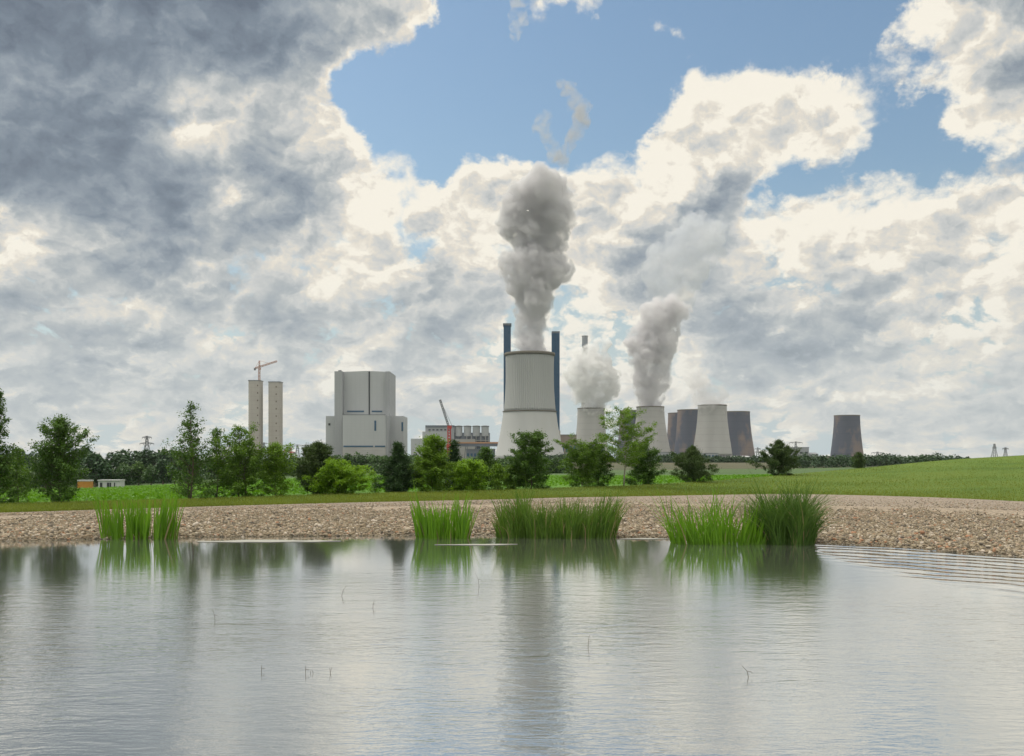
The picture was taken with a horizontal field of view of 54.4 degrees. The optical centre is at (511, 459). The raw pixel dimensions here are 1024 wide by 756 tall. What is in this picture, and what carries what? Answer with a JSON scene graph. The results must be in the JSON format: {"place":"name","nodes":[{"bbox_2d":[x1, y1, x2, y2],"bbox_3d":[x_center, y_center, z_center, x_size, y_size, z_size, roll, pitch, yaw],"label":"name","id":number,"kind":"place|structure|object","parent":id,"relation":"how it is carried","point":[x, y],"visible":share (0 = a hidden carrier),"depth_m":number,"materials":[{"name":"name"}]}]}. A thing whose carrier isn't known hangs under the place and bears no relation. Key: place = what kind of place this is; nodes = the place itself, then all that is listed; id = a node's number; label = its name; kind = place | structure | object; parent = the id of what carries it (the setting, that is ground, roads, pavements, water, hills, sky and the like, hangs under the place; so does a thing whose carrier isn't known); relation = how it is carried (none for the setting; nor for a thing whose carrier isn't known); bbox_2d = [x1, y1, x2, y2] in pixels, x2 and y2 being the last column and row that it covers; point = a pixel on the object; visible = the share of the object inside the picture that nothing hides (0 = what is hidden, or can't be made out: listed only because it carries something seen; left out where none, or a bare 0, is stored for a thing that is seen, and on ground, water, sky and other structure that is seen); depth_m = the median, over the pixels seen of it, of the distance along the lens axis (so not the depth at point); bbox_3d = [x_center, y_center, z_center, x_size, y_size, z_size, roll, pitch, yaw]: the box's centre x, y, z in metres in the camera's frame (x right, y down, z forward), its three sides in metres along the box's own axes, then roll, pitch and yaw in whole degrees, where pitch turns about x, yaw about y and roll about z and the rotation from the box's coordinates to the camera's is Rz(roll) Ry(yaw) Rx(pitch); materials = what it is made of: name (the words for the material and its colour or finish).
{"place":"outdoors","nodes":[
{"label":"outdoors","id":0,"kind":"place"},
{"bbox_2d":[4,475,684,502],"bbox_3d":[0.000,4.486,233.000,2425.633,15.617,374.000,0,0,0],"label":"crop field","id":1,"kind":"structure","parent":0,"point":[558,486],"depth_m":90.27,"materials":[{"name":"green plant"}]},
{"bbox_2d":[0,388,30,502],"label":"young tree","id":2,"kind":"object","parent":1,"relation":"on","point":[5,460],"visible":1,"depth_m":52.90,"materials":[{"name":"green plant"}]},
{"bbox_2d":[0,447,34,502],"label":"young tree","id":3,"kind":"object","parent":1,"relation":"on","point":[22,489],"visible":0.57,"depth_m":57.33,"materials":[{"name":"green plant"}]},
{"bbox_2d":[11,465,34,484],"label":"tree","id":4,"kind":"object","parent":1,"relation":"on","point":[25,473],"visible":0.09,"depth_m":396.94,"materials":[{"name":"green plant"}]},
{"bbox_2d":[24,413,99,502],"bbox_3d":[-24.853,0.015,54.491,3.651,5.115,3.703,0,0,0],"label":"young tree","id":5,"kind":"object","parent":1,"relation":"on","point":[53,456],"visible":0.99,"depth_m":54.10,"materials":[{"name":"green plant"}]},
{"bbox_2d":[73,465,88,487],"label":"tree","id":6,"kind":"object","parent":1,"relation":"on","point":[79,474],"visible":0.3,"depth_m":405.58,"materials":[{"name":"green plant"}]},
{"bbox_2d":[77,480,93,488],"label":"orange container","id":7,"kind":"object","parent":1,"relation":"on","point":[85,483],"visible":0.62,"depth_m":330.00,"materials":[{"name":"metal"}]},
{"bbox_2d":[83,452,112,486],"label":"tree","id":8,"kind":"object","parent":1,"relation":"on","point":[96,463],"visible":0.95,"depth_m":395.86,"materials":[{"name":"green plant"}]},
{"bbox_2d":[101,468,116,479],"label":"tree","id":9,"kind":"object","parent":1,"relation":"on","point":[109,477],"visible":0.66,"depth_m":399.37,"materials":[{"name":"green plant"}]},
{"bbox_2d":[97,480,124,487],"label":"long shed","id":10,"kind":"structure","parent":1,"relation":"on","point":[110,483],"depth_m":330.00,"materials":[{"name":"white paint"}]},
{"bbox_2d":[113,463,131,481],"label":"tree","id":11,"kind":"object","parent":1,"relation":"on","point":[121,472],"visible":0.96,"depth_m":400.88,"materials":[{"name":"green plant"}]},
{"bbox_2d":[128,461,145,484],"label":"tree","id":12,"kind":"object","parent":1,"relation":"on","point":[137,471],"visible":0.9,"depth_m":404.05,"materials":[{"name":"green plant"}]},
{"bbox_2d":[141,464,159,484],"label":"tree","id":13,"kind":"object","parent":1,"relation":"on","point":[151,475],"visible":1,"depth_m":399.22,"materials":[{"name":"green plant"}]},
{"bbox_2d":[155,459,177,484],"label":"tree","id":14,"kind":"object","parent":1,"relation":"on","point":[160,465],"visible":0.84,"depth_m":400.68,"materials":[{"name":"green plant"}]},
{"bbox_2d":[169,468,183,483],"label":"tree","id":15,"kind":"object","parent":1,"relation":"on","point":[172,477],"visible":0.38,"depth_m":402.32,"materials":[{"name":"green plant"}]},
{"bbox_2d":[199,427,237,497],"bbox_3d":[-18.197,0.266,61.567,2.828,4.648,2.401,0,0,40],"label":"young tree","id":16,"kind":"object","parent":1,"relation":"on","point":[215,434],"visible":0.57,"depth_m":61.24,"materials":[{"name":"green plant"}]},
{"bbox_2d":[0,474,439,502],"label":"crop plants","id":17,"kind":"object","parent":1,"relation":"on","point":[84,494],"visible":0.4,"depth_m":83.23,"materials":[{"name":"green plant"}]},
{"bbox_2d":[211,421,269,496],"bbox_3d":[-16.509,0.069,60.224,3.701,4.835,3.639,0,0,0],"label":"young tree","id":18,"kind":"object","parent":1,"relation":"on","point":[240,454],"visible":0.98,"depth_m":60.07,"materials":[{"name":"green plant"}]},
{"bbox_2d":[256,441,298,495],"bbox_3d":[-14.412,0.666,61.333,2.766,3.563,2.659,0,0,-37],"label":"young tree","id":19,"kind":"object","parent":1,"relation":"on","point":[276,463],"visible":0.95,"depth_m":60.94,"materials":[{"name":"green plant"}]},
{"bbox_2d":[291,440,342,494],"bbox_3d":[-12.350,0.578,63.638,3.617,3.738,3.812,0,0,-25],"label":"pine tree","id":20,"kind":"object","parent":1,"relation":"on","point":[317,453],"visible":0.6,"depth_m":63.11,"materials":[{"name":"green plant"}]},
{"bbox_2d":[301,456,376,494],"bbox_3d":[-10.732,1.081,62.479,4.710,2.581,3.996,0,0,0],"label":"bush","id":21,"kind":"object","parent":1,"relation":"on","point":[343,476],"visible":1,"depth_m":61.88,"materials":[{"name":"green plant"}]},
{"bbox_2d":[369,476,380,492],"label":"bush","id":22,"kind":"object","parent":1,"relation":"on","point":[374,480],"visible":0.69,"depth_m":67.48,"materials":[{"name":"green plant"}]},
{"bbox_2d":[372,440,422,492],"bbox_3d":[-7.484,0.532,64.182,3.385,3.569,3.064,0,0,0],"label":"spruce tree","id":23,"kind":"object","parent":1,"relation":"on","point":[396,475],"visible":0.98,"depth_m":63.88,"materials":[{"name":"green plant"}]},
{"bbox_2d":[407,431,457,491],"bbox_3d":[-5.317,0.238,64.981,4.300,4.103,3.608,0,0,-27],"label":"young tree","id":24,"kind":"object","parent":1,"relation":"on","point":[430,461],"visible":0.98,"depth_m":64.48,"materials":[{"name":"green plant"}]},
{"bbox_2d":[442,439,471,490],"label":"spruce tree","id":25,"kind":"object","parent":1,"relation":"on","point":[453,454],"visible":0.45,"depth_m":68.46,"materials":[{"name":"green plant"}]},
{"bbox_2d":[448,456,490,490],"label":"bush","id":26,"kind":"object","parent":1,"relation":"on","point":[467,472],"visible":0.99,"depth_m":65.67,"materials":[{"name":"green plant"}]},
{"bbox_2d":[475,447,501,488],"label":"young tree","id":27,"kind":"object","parent":1,"relation":"on","point":[485,455],"visible":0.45,"depth_m":68.79,"materials":[{"name":"green plant"}]},
{"bbox_2d":[487,462,508,489],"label":"bush","id":28,"kind":"object","parent":1,"relation":"on","point":[497,477],"visible":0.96,"depth_m":66.72,"materials":[{"name":"green plant"}]},
{"bbox_2d":[499,464,528,489],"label":"bush","id":29,"kind":"object","parent":1,"relation":"on","point":[508,482],"visible":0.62,"depth_m":67.99,"materials":[{"name":"green plant"}]},
{"bbox_2d":[505,428,554,488],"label":"young tree","id":30,"kind":"object","parent":1,"relation":"on","point":[531,456],"visible":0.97,"depth_m":67.74,"materials":[{"name":"green plant"}]},
{"bbox_2d":[551,433,610,486],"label":"young tree","id":31,"kind":"object","parent":1,"relation":"on","point":[586,451],"visible":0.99,"depth_m":70.59,"materials":[{"name":"green plant"}]},
{"bbox_2d":[586,443,616,486],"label":"young tree","id":32,"kind":"object","parent":1,"relation":"on","point":[602,468],"visible":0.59,"depth_m":73.14,"materials":[{"name":"green plant"}]},
{"bbox_2d":[590,405,657,485],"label":"young tree","id":33,"kind":"object","parent":1,"relation":"on","point":[634,449],"visible":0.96,"depth_m":72.34,"materials":[{"name":"green plant"}]},
{"bbox_2d":[504,474,773,486],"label":"crop plants","id":34,"kind":"object","parent":1,"relation":"on","point":[553,480],"visible":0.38,"depth_m":132.60,"materials":[{"name":"green plant"}]},
{"bbox_2d":[620,440,665,484],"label":"young tree","id":35,"kind":"object","parent":1,"relation":"on","point":[640,471],"visible":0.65,"depth_m":76.06,"materials":[{"name":"green plant"}]},
{"bbox_2d":[326,370,406,458],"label":"boiler house","id":36,"kind":"structure","parent":0,"point":[364,419],"depth_m":1394.00,"materials":[{"name":"grey metal"}]},
{"bbox_2d":[343,446,372,446],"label":"window","id":37,"kind":"structure","parent":36,"relation":"in","point":[343,446],"depth_m":1365.39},
{"bbox_2d":[12,467,866,487],"bbox_3d":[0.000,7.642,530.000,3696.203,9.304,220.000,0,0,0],"label":"meadow","id":38,"kind":"structure","parent":0,"point":[738,471],"depth_m":496.67,"materials":[{"name":"green plant"}]},
{"bbox_2d":[411,425,489,459],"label":"bunker building","id":39,"kind":"structure","parent":0,"point":[467,435],"depth_m":1360.00,"materials":[{"name":"stone"}]},
{"bbox_2d":[435,544,513,544],"bbox_3d":[-1.258,2.991,34.848,2.903,0.010,0.520,0,0,0],"label":"floating film","id":40,"kind":"object","parent":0,"point":[474,544],"visible":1,"depth_m":34.83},
{"bbox_2d":[466,449,495,458],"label":"industrial hall","id":41,"kind":"structure","parent":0,"point":[472,453],"depth_m":1230.00,"materials":[{"name":"stone"}]},
{"bbox_2d":[503,323,510,401],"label":"stair tower","id":42,"kind":"structure","parent":0,"point":[507,337],"depth_m":1283.00,"materials":[{"name":"metal"}]},
{"bbox_2d":[0,535,1023,755],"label":"pond water","id":43,"kind":"structure","parent":0,"point":[121,647],"depth_m":15.77,"materials":[{"name":"grey liquid"}]},
{"bbox_2d":[88,482,188,539],"bbox_3d":[-14.017,1.912,37.595,3.808,2.276,1.234,0,0,0],"label":"reed clump","id":44,"kind":"object","parent":43,"relation":"in","point":[138,526],"visible":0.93,"depth_m":37.37,"materials":[{"name":"green plant"}]},
{"bbox_2d":[197,540,328,541],"bbox_3d":[-8.842,2.991,36.369,5.167,0.010,1.141,0,0,0],"label":"floating film","id":45,"kind":"object","parent":43,"relation":"on","point":[269,541],"visible":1,"depth_m":36.09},
{"bbox_2d":[408,477,484,538],"bbox_3d":[-2.484,1.823,37.932,2.958,2.454,1.410,0,0,0],"label":"reed clump","id":46,"kind":"object","parent":43,"relation":"on","point":[434,527],"visible":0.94,"depth_m":37.71,"materials":[{"name":"green plant"}]},
{"bbox_2d":[488,471,632,538],"bbox_3d":[1.930,1.702,38.388,6.221,2.696,2.292,0,0,0],"label":"reed bed","id":47,"kind":"object","parent":43,"relation":"in","point":[568,523],"visible":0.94,"depth_m":37.87,"materials":[{"name":"green plant"}]},
{"bbox_2d":[629,479,804,544],"bbox_3d":[7.226,1.826,35.292,6.505,2.447,2.554,0,0,0],"label":"reed clump","id":48,"kind":"object","parent":43,"relation":"on","point":[723,533],"visible":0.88,"depth_m":35.17,"materials":[{"name":"green plant"}]},
{"bbox_2d":[0,503,1023,552],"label":"pond bank","id":49,"kind":"structure","parent":0,"point":[992,512],"depth_m":46.45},
{"bbox_2d":[0,502,1023,557],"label":"riprap stones","id":50,"kind":"object","parent":49,"relation":"on","point":[192,525],"visible":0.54,"depth_m":39.98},
{"bbox_2d":[714,466,857,545],"bbox_3d":[9.620,1.590,35.432,7.368,2.919,3.008,0,0,11],"label":"sedge tuft","id":51,"kind":"object","parent":49,"relation":"on","point":[797,523],"visible":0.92,"depth_m":34.88,"materials":[{"name":"green plant"}]},
{"bbox_2d":[0,0,1023,459],"label":"sky","id":52,"kind":"structure","parent":0,"point":[796,215],"materials":[{"name":"white"}]},
{"bbox_2d":[0,494,1023,515],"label":"gravel path","id":53,"kind":"structure","parent":0,"point":[892,502],"depth_m":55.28,"materials":[{"name":"beige gravel"}]},
{"bbox_2d":[0,455,1023,512],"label":"lawn","id":54,"kind":"structure","parent":0,"point":[974,461],"depth_m":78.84,"materials":[{"name":"green plant"}]},
{"bbox_2d":[158,400,228,498],"bbox_3d":[-19.005,-0.470,58.924,3.789,6.048,4.030,0,0,0],"label":"young tree","id":55,"kind":"object","parent":54,"relation":"on","point":[191,450],"visible":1,"depth_m":58.64,"materials":[{"name":"green plant"}]},
{"bbox_2d":[669,444,719,481],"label":"pine tree","id":56,"kind":"object","parent":54,"relation":"on","point":[691,455],"visible":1,"depth_m":80.23,"materials":[{"name":"green plant"}]},
{"bbox_2d":[745,438,801,475],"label":"pine tree","id":57,"kind":"object","parent":54,"relation":"on","point":[780,451],"visible":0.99,"depth_m":94.16,"materials":[{"name":"green plant"}]},
{"bbox_2d":[851,451,867,467],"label":"pine tree","id":58,"kind":"object","parent":54,"relation":"on","point":[858,459],"visible":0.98,"depth_m":109.16,"materials":[{"name":"green plant"}]},
{"bbox_2d":[551,331,559,433],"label":"stair tower","id":59,"kind":"structure","parent":0,"point":[555,342],"depth_m":1283.00,"materials":[{"name":"metal"}]},
{"bbox_2d":[560,434,576,455],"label":"industrial hall","id":60,"kind":"structure","parent":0,"point":[565,437],"depth_m":1600.00,"materials":[{"name":"grey metal"}]},
{"bbox_2d":[623,538,662,538],"bbox_3d":[4.965,2.991,37.435,1.892,0.010,0.533,0,0,0],"label":"floating film","id":61,"kind":"object","parent":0,"point":[642,538],"visible":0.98,"depth_m":37.46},
{"bbox_2d":[658,452,675,455],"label":"industrial hall","id":62,"kind":"structure","parent":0,"point":[662,453],"depth_m":1900.00,"materials":[{"name":"grey metal"}]},
{"bbox_2d":[700,453,717,456],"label":"industrial hall","id":63,"kind":"structure","parent":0,"point":[712,454],"depth_m":1880.00,"materials":[{"name":"grey metal"}]},
{"bbox_2d":[573,463,885,469],"bbox_3d":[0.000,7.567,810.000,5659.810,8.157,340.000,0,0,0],"label":"fallow field","id":64,"kind":"structure","parent":0,"point":[666,466],"depth_m":745.14,"materials":[{"name":"green plant"}]},
{"bbox_2d":[788,452,968,467],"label":"hedgerow","id":65,"kind":"object","parent":64,"relation":"on","point":[805,461],"visible":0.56,"depth_m":655.26,"materials":[{"name":"green plant"}]},
{"bbox_2d":[791,447,808,455],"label":"industrial hall","id":66,"kind":"structure","parent":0,"point":[805,450],"depth_m":1800.00,"materials":[{"name":"grey metal"}]},
{"label":"far plain","id":67,"kind":"structure","parent":0,"visible":0},
{"bbox_2d":[248,380,262,459],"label":"concrete shaft","id":68,"kind":"object","parent":67,"relation":"on","point":[255,400],"visible":0.84,"depth_m":1490.86,"materials":[{"name":"grey concrete"}]},
{"bbox_2d":[254,360,276,379],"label":"tower crane","id":69,"kind":"object","parent":68,"relation":"on","point":[258,367],"visible":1,"depth_m":1498.95,"materials":[{"name":"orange metal"}]},
{"bbox_2d":[268,381,282,450],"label":"concrete shaft","id":70,"kind":"object","parent":67,"relation":"on","point":[275,411],"visible":0.84,"depth_m":1490.86,"materials":[{"name":"grey concrete"}]},
{"bbox_2d":[285,445,309,457],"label":"power pylon","id":71,"kind":"object","parent":67,"relation":"on","point":[298,450],"visible":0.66,"depth_m":1299.01,"materials":[{"name":"grey metal"}]},
{"bbox_2d":[439,399,451,452],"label":"lattice crane","id":72,"kind":"object","parent":67,"relation":"on","point":[449,427],"visible":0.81,"depth_m":1238.68,"materials":[{"name":"red metal"}]},
{"bbox_2d":[457,442,497,457],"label":"conveyor bridge","id":73,"kind":"structure","parent":67,"relation":"on","point":[476,444],"depth_m":1250.00,"materials":[{"name":"metal"}]},
{"bbox_2d":[494,351,563,460],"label":"cooling tower","id":74,"kind":"structure","parent":67,"relation":"on","point":[529,404],"depth_m":1124.54,"materials":[{"name":"grey concrete"}]},
{"bbox_2d":[581,335,587,407],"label":"chimney","id":75,"kind":"object","parent":67,"relation":"on","point":[584,396],"visible":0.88,"depth_m":2493.22,"materials":[{"name":"concrete"}]},
{"bbox_2d":[576,407,607,454],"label":"cooling tower","id":76,"kind":"structure","parent":67,"relation":"on","point":[588,424],"depth_m":2073.34,"materials":[{"name":"grey concrete"}]},
{"bbox_2d":[616,410,635,457],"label":"cooling tower","id":77,"kind":"structure","parent":67,"relation":"on","point":[633,422],"depth_m":2572.49,"materials":[{"name":"grey concrete"}]},
{"bbox_2d":[629,406,670,456],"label":"cooling tower","id":78,"kind":"structure","parent":67,"relation":"on","point":[651,415],"depth_m":2071.53,"materials":[{"name":"grey concrete"}]},
{"bbox_2d":[667,412,676,451],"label":"cooling tower","id":79,"kind":"structure","parent":67,"relation":"on","point":[672,426],"depth_m":2674.55,"materials":[{"name":"grey concrete"}]},
{"bbox_2d":[674,409,697,453],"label":"cooling tower","id":80,"kind":"structure","parent":67,"relation":"on","point":[686,429],"depth_m":2468.16,"materials":[{"name":"grey concrete"}]},
{"bbox_2d":[694,404,732,456],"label":"cooling tower","id":81,"kind":"structure","parent":67,"relation":"on","point":[712,433],"depth_m":1972.15,"materials":[{"name":"grey concrete"}]},
{"bbox_2d":[720,411,754,456],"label":"cooling tower","id":82,"kind":"structure","parent":67,"relation":"on","point":[740,432],"depth_m":2464.49,"materials":[{"name":"grey concrete"}]},
{"bbox_2d":[830,415,863,456],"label":"cooling tower","id":83,"kind":"structure","parent":67,"relation":"on","point":[846,439],"depth_m":2372.04,"materials":[{"name":"grey concrete"}]},
{"bbox_2d":[991,444,997,456],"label":"power pylon","id":84,"kind":"object","parent":67,"relation":"on","point":[994,447],"visible":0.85,"depth_m":1299.62,"materials":[{"name":"grey metal"}]},
{"label":"ground","id":85,"kind":"structure","parent":0,"visible":0},
{"bbox_2d":[0,449,210,487],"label":"woodland","id":86,"kind":"object","parent":85,"relation":"on","point":[146,458],"visible":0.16,"depth_m":433.98,"materials":[{"name":"green plant"}]},
{"bbox_2d":[198,451,572,478],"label":"woodland","id":87,"kind":"object","parent":85,"relation":"on","point":[375,462],"visible":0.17,"depth_m":486.21,"materials":[{"name":"green plant"}]},
{"bbox_3d":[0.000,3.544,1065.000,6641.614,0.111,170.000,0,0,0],"label":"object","id":88,"kind":"structure","parent":0,"visible":0},
{"bbox_2d":[140,436,153,451],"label":"power pylon","id":89,"kind":"object","parent":88,"relation":"on","point":[147,442],"visible":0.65,"depth_m":999.81,"materials":[{"name":"grey metal"}]},
{"bbox_2d":[502,452,791,462],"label":"hedgerow","id":90,"kind":"object","parent":88,"relation":"on","point":[713,459],"visible":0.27,"depth_m":997.05,"materials":[{"name":"green plant"}]}
]}

